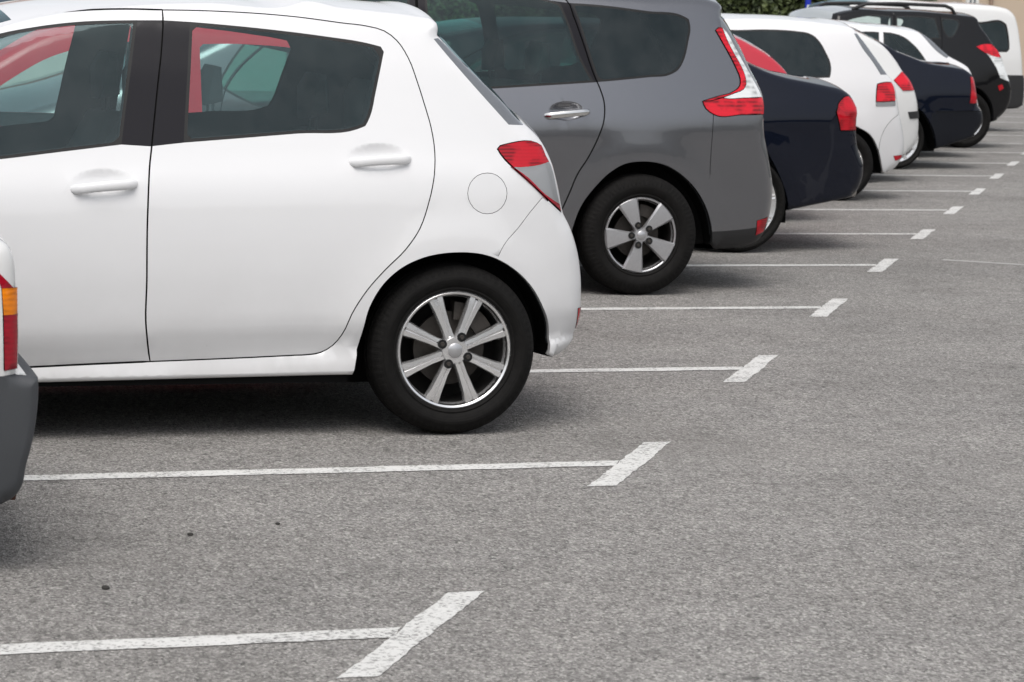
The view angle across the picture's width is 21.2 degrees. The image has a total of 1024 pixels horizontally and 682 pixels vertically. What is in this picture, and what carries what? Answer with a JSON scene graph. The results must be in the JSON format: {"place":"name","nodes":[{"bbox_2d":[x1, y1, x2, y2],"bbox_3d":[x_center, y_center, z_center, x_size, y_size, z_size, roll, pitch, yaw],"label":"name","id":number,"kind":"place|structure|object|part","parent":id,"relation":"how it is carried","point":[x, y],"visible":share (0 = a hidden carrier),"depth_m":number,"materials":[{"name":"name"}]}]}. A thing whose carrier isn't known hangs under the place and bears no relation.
{"place":"outdoors","nodes":[
{"label":"outdoors","id":0,"kind":"place"},
{"bbox_2d":[0,0,285,90],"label":"pale house","id":1,"kind":"structure","parent":0,"point":[261,70],"depth_m":47.62,"materials":[{"name":"tile"}]},
{"bbox_2d":[0,86,1023,681],"bbox_3d":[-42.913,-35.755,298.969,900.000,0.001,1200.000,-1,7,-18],"label":"car park ground","id":2,"kind":"structure","parent":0,"point":[836,494],"depth_m":8.46,"materials":[{"name":"grey asphalt"}]},
{"bbox_2d":[0,236,37,503],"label":"old hatchback","id":3,"kind":"object","parent":2,"relation":"on","point":[18,394],"visible":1,"depth_m":7.04,"materials":[{"name":"white paint"}]},
{"bbox_2d":[101,585,109,589],"bbox_3d":[-1.042,0.632,7.005,0.021,0.013,0.021,-1,7,-18],"label":"pebble","id":4,"kind":"object","parent":2,"relation":"on","point":[105,587],"visible":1,"depth_m":7.00,"materials":[{"name":"stone"}]},
{"bbox_2d":[0,25,290,125],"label":"red hatchback","id":5,"kind":"object","parent":2,"relation":"on","point":[21,52],"visible":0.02,"depth_m":11.82,"materials":[{"name":"paint"}]},
{"bbox_2d":[0,627,399,654],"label":"parking line","id":6,"kind":"object","parent":2,"relation":"on","point":[110,644],"visible":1,"depth_m":6.46,"materials":[{"name":"paint"}]},
{"bbox_2d":[0,0,580,433],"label":"white hatchback","id":7,"kind":"object","parent":2,"relation":"on","point":[370,192],"visible":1,"depth_m":9.50,"materials":[{"name":"paint"}]},
{"bbox_3d":[-1.735,-0.506,9.217,1.140,1.238,0.309,-1,7,-18],"label":"front door","id":8,"kind":"part","parent":7,"relation":"part of","materials":[{"name":"white paint"}]},
{"bbox_3d":[-0.780,-0.537,9.498,1.017,1.194,0.257,-1,7,-18],"label":"rear door","id":9,"kind":"part","parent":7,"relation":"part of","materials":[{"name":"white paint"}]},
{"bbox_3d":[-0.521,-1.087,10.988,0.335,0.302,0.087,-2,8,-25],"label":"rear window","id":10,"kind":"part","parent":7,"relation":"part of","materials":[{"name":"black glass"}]},
{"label":"rear window","id":11,"kind":"part","parent":7,"relation":"part of","materials":[{"name":"grey glass"}]},
{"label":"rear window","id":12,"kind":"part","parent":7,"relation":"part of","materials":[{"name":"black glass"}]},
{"bbox_2d":[24,460,618,479],"bbox_3d":[-1.994,0.435,8.441,4.978,0.001,0.113,-1,7,-18],"label":"parking line","id":13,"kind":"object","parent":2,"relation":"on","point":[316,470],"visible":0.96,"depth_m":8.87,"materials":[{"name":"paint"}]},
{"bbox_2d":[0,0,771,294],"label":"people carrier","id":14,"kind":"object","parent":2,"relation":"on","point":[643,119],"visible":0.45,"depth_m":14.70,"materials":[{"name":"grey paint"}]},
{"bbox_2d":[222,0,409,110],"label":"front door","id":15,"kind":"structure","parent":14,"relation":"in","point":[232,102],"depth_m":13.92,"materials":[{"name":"grey paint"}]},
{"bbox_2d":[425,0,603,206],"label":"rear door","id":16,"kind":"structure","parent":14,"relation":"in","point":[567,118],"depth_m":14.45,"materials":[{"name":"grey paint"}]},
{"bbox_2d":[493,4,577,69],"bbox_3d":[0.183,-1.788,16.131,0.667,0.385,0.114,0,7,-14],"label":"side window","id":17,"kind":"structure","parent":14,"relation":"in","point":[517,26],"depth_m":16.11,"materials":[{"name":"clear glass"}]},
{"bbox_2d":[575,6,687,78],"bbox_3d":[0.660,-1.595,14.638,0.667,0.385,0.114,-1,7,-21],"label":"side window","id":18,"kind":"structure","parent":14,"relation":"in","point":[621,43],"depth_m":14.63,"materials":[{"name":"black glass"}]},
{"bbox_2d":[721,16,755,79],"bbox_3d":[1.128,-1.687,15.611,0.336,0.386,1.217,-1,7,-18],"label":"rear window","id":19,"kind":"structure","parent":14,"relation":"in","point":[721,16],"depth_m":15.09,"materials":[{"name":"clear glass"}]},
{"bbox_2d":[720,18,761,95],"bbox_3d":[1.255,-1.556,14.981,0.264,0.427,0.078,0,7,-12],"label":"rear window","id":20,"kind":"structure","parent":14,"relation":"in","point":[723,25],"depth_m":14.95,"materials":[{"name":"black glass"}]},
{"bbox_2d":[337,591,483,677],"bbox_3d":[-0.234,0.704,6.621,0.091,0.001,1.022,3,7,14],"label":"bay marking","id":21,"kind":"object","parent":2,"relation":"on","point":[390,651],"visible":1,"depth_m":6.58,"materials":[{"name":"paint"}]},
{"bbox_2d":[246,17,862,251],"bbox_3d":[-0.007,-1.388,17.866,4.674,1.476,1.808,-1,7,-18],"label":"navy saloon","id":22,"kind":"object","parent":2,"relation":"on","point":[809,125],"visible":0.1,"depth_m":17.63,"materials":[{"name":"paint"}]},
{"bbox_2d":[286,0,936,69],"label":"hedge","id":23,"kind":"object","parent":2,"relation":"on","point":[439,10],"visible":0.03,"depth_m":58.71,"materials":[{"name":"green plant"}]},
{"bbox_2d":[588,441,670,485],"bbox_3d":[0.401,0.410,9.202,0.096,0.001,1.022,3,7,14],"label":"bay marking","id":24,"kind":"object","parent":2,"relation":"on","point":[634,460],"visible":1,"depth_m":9.17,"materials":[{"name":"paint"}]},
{"bbox_2d":[474,34,786,73],"bbox_3d":[0.211,-1.669,20.391,4.357,1.440,1.702,-1,7,-18],"label":"red saloon","id":25,"kind":"object","parent":2,"relation":"on","point":[756,55],"visible":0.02,"depth_m":20.16,"materials":[{"name":"paint"}]},
{"bbox_2d":[530,366,741,372],"bbox_3d":[-1.361,0.141,11.021,4.979,0.001,0.114,-1,7,-18],"label":"parking line","id":26,"kind":"object","parent":2,"relation":"on","point":[631,369],"visible":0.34,"depth_m":11.62,"materials":[{"name":"paint"}]},
{"bbox_2d":[581,306,820,309],"bbox_3d":[-0.725,-0.152,13.601,4.977,0.001,0.112,-1,7,-18],"label":"parking line","id":27,"kind":"object","parent":2,"relation":"on","point":[656,308],"visible":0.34,"depth_m":14.14,"materials":[{"name":"paint"}]},
{"bbox_2d":[580,264,875,265],"bbox_3d":[-0.090,-0.446,16.182,4.976,0.001,0.112,-1,7,-18],"label":"parking line","id":28,"kind":"object","parent":2,"relation":"on","point":[784,265],"visible":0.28,"depth_m":16.75,"materials":[{"name":"paint"}]},
{"bbox_2d":[724,355,776,381],"bbox_3d":[1.037,0.116,11.782,0.093,0.001,1.022,3,7,14],"label":"bay marking","id":29,"kind":"object","parent":2,"relation":"on","point":[755,365],"visible":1,"depth_m":11.74,"materials":[{"name":"paint"}]},
{"bbox_2d":[805,0,810,7],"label":"sign post","id":30,"kind":"object","parent":2,"relation":"on","point":[807,2],"depth_m":53.84,"materials":[{"name":"blue paint"}]},
{"bbox_2d":[721,13,903,200],"bbox_3d":[1.284,-2.021,23.155,4.168,1.535,1.703,-1,7,-18],"label":"white hatchback","id":31,"kind":"object","parent":2,"relation":"on","point":[839,54],"visible":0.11,"depth_m":22.84,"materials":[{"name":"paint"}]},
{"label":"side window","id":32,"kind":"part","parent":31,"relation":"part of","materials":[{"name":"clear glass"}]},
{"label":"rear window","id":33,"kind":"part","parent":31,"relation":"part of","materials":[{"name":"black glass"}]},
{"bbox_2d":[809,298,848,316],"bbox_3d":[1.669,-0.178,14.363,0.095,0.001,1.022,3,7,13],"label":"bay marking","id":34,"kind":"object","parent":2,"relation":"on","point":[828,308],"visible":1,"depth_m":14.32,"materials":[{"name":"paint"}]},
{"bbox_2d":[774,233,916,234],"bbox_3d":[0.544,-0.740,18.763,4.977,0.001,0.111,-1,7,-18],"label":"parking line","id":35,"kind":"object","parent":2,"relation":"on","point":[849,233],"visible":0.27,"depth_m":19.38,"materials":[{"name":"paint"}]},
{"bbox_2d":[791,209,947,210],"bbox_3d":[1.179,-1.034,21.344,4.975,0.001,0.111,-1,7,-18],"label":"parking line","id":36,"kind":"object","parent":2,"relation":"on","point":[858,209],"visible":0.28,"depth_m":21.86,"materials":[{"name":"paint"}]},
{"bbox_2d":[867,259,897,271],"bbox_3d":[2.305,-0.471,16.943,0.096,0.001,1.022,3,7,14],"label":"bay marking","id":37,"kind":"object","parent":2,"relation":"on","point":[883,265],"visible":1,"depth_m":16.91,"materials":[{"name":"paint"}]},
{"bbox_2d":[854,29,918,174],"bbox_3d":[1.758,-2.304,25.756,4.258,1.500,1.703,-1,7,-18],"label":"white hatchback","id":38,"kind":"object","parent":2,"relation":"on","point":[907,104],"visible":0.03,"depth_m":25.63,"materials":[{"name":"paint"}]},
{"bbox_2d":[788,1,1010,147],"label":"off roader","id":39,"kind":"object","parent":2,"relation":"on","point":[963,38],"visible":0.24,"depth_m":33.22,"materials":[{"name":"black paint"}]},
{"bbox_2d":[942,21,956,35],"bbox_3d":[5.620,-3.872,34.013,0.233,0.268,1.184,-1,7,-18],"label":"rear window","id":40,"kind":"structure","parent":39,"relation":"in","point":[949,27],"depth_m":34.35,"materials":[{"name":"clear glass"}]},
{"bbox_2d":[837,20,977,105],"bbox_3d":[2.966,-2.886,30.798,4.624,1.514,1.743,-1,7,-18],"label":"white saloon","id":41,"kind":"object","parent":2,"relation":"on","point":[913,43],"visible":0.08,"depth_m":30.59,"materials":[{"name":"paint"}]},
{"bbox_2d":[890,34,912,49],"bbox_3d":[4.618,-3.443,31.253,0.275,0.247,1.016,-1,7,-18],"label":"rear window","id":42,"kind":"structure","parent":41,"relation":"in","point":[903,43],"depth_m":31.65,"materials":[{"name":"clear glass"}]},
{"bbox_2d":[920,33,948,57],"bbox_3d":[4.736,-3.315,30.636,0.342,0.273,0.088,2,7,5],"label":"rear window","id":43,"kind":"structure","parent":41,"relation":"in","point":[929,41],"depth_m":30.63,"materials":[{"name":"black glass"}]},
{"bbox_2d":[806,0,1023,108],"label":"white van","id":44,"kind":"object","parent":2,"relation":"on","point":[998,26],"visible":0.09,"depth_m":38.47,"materials":[{"name":"paint"}]},
{"bbox_2d":[862,190,972,191],"bbox_3d":[1.813,-1.328,23.925,4.976,0.001,0.113,-1,7,-18],"label":"parking line","id":45,"kind":"object","parent":2,"relation":"on","point":[909,190],"visible":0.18,"depth_m":24.50,"materials":[{"name":"paint"}]},
{"bbox_2d":[852,27,982,168],"bbox_3d":[2.552,-2.579,28.365,4.723,1.464,1.739,-1,7,-18],"label":"navy saloon","id":46,"kind":"object","parent":2,"relation":"on","point":[950,112],"visible":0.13,"depth_m":28.17,"materials":[{"name":"paint"}]},
{"bbox_2d":[911,229,934,238],"bbox_3d":[2.939,-0.765,19.524,0.096,0.001,1.022,3,7,13],"label":"bay marking","id":47,"kind":"object","parent":2,"relation":"on","point":[923,234],"visible":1,"depth_m":19.48,"materials":[{"name":"paint"}]},
{"bbox_2d":[905,175,972,175],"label":"bay line","id":48,"kind":"object","parent":2,"relation":"on","point":[938,175],"visible":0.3,"depth_m":27.07,"materials":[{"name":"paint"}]},
{"bbox_2d":[943,206,963,213],"bbox_3d":[3.573,-1.059,22.105,0.092,0.001,1.022,3,7,14],"label":"bay marking","id":49,"kind":"object","parent":2,"relation":"on","point":[953,210],"visible":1,"depth_m":22.08,"materials":[{"name":"paint"}]},
{"bbox_2d":[912,162,1008,163],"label":"parking line","id":50,"kind":"object","parent":2,"relation":"on","point":[947,162],"visible":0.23,"depth_m":29.60,"materials":[{"name":"paint"}]},
{"bbox_2d":[921,151,1021,152],"bbox_3d":[3.717,-2.210,31.666,4.975,0.001,0.112,-1,7,-18],"label":"parking line","id":51,"kind":"object","parent":2,"relation":"on","point":[985,152],"visible":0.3,"depth_m":32.28,"materials":[{"name":"paint"}]},
{"bbox_2d":[970,188,985,193],"bbox_3d":[4.208,-1.353,24.685,0.097,0.001,1.022,3,7,13],"label":"bay marking","id":52,"kind":"object","parent":2,"relation":"on","point":[978,191],"visible":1,"depth_m":24.68,"materials":[{"name":"paint"}]},
{"bbox_2d":[943,259,1023,264],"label":"faded line","id":53,"kind":"object","parent":2,"relation":"on","point":[983,262],"visible":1,"depth_m":17.34,"materials":[{"name":"paint"}]},
{"bbox_2d":[989,174,1002,178],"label":"bay marking","id":54,"kind":"object","parent":2,"relation":"on","point":[995,176],"visible":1,"depth_m":27.19,"materials":[{"name":"paint"}]},
{"bbox_2d":[1006,161,1019,165],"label":"bay marking","id":55,"kind":"object","parent":2,"relation":"on","point":[1012,163],"visible":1,"depth_m":29.83,"materials":[{"name":"paint"}]},
{"bbox_2d":[937,0,1023,75],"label":"beige house","id":56,"kind":"structure","parent":0,"point":[1015,8],"depth_m":77.39,"materials":[{"name":"concrete"}]},
{"bbox_2d":[965,0,978,2],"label":"window","id":57,"kind":"structure","parent":56,"relation":"in","point":[968,1],"depth_m":76.88,"materials":[{"name":"white"}]}
]}

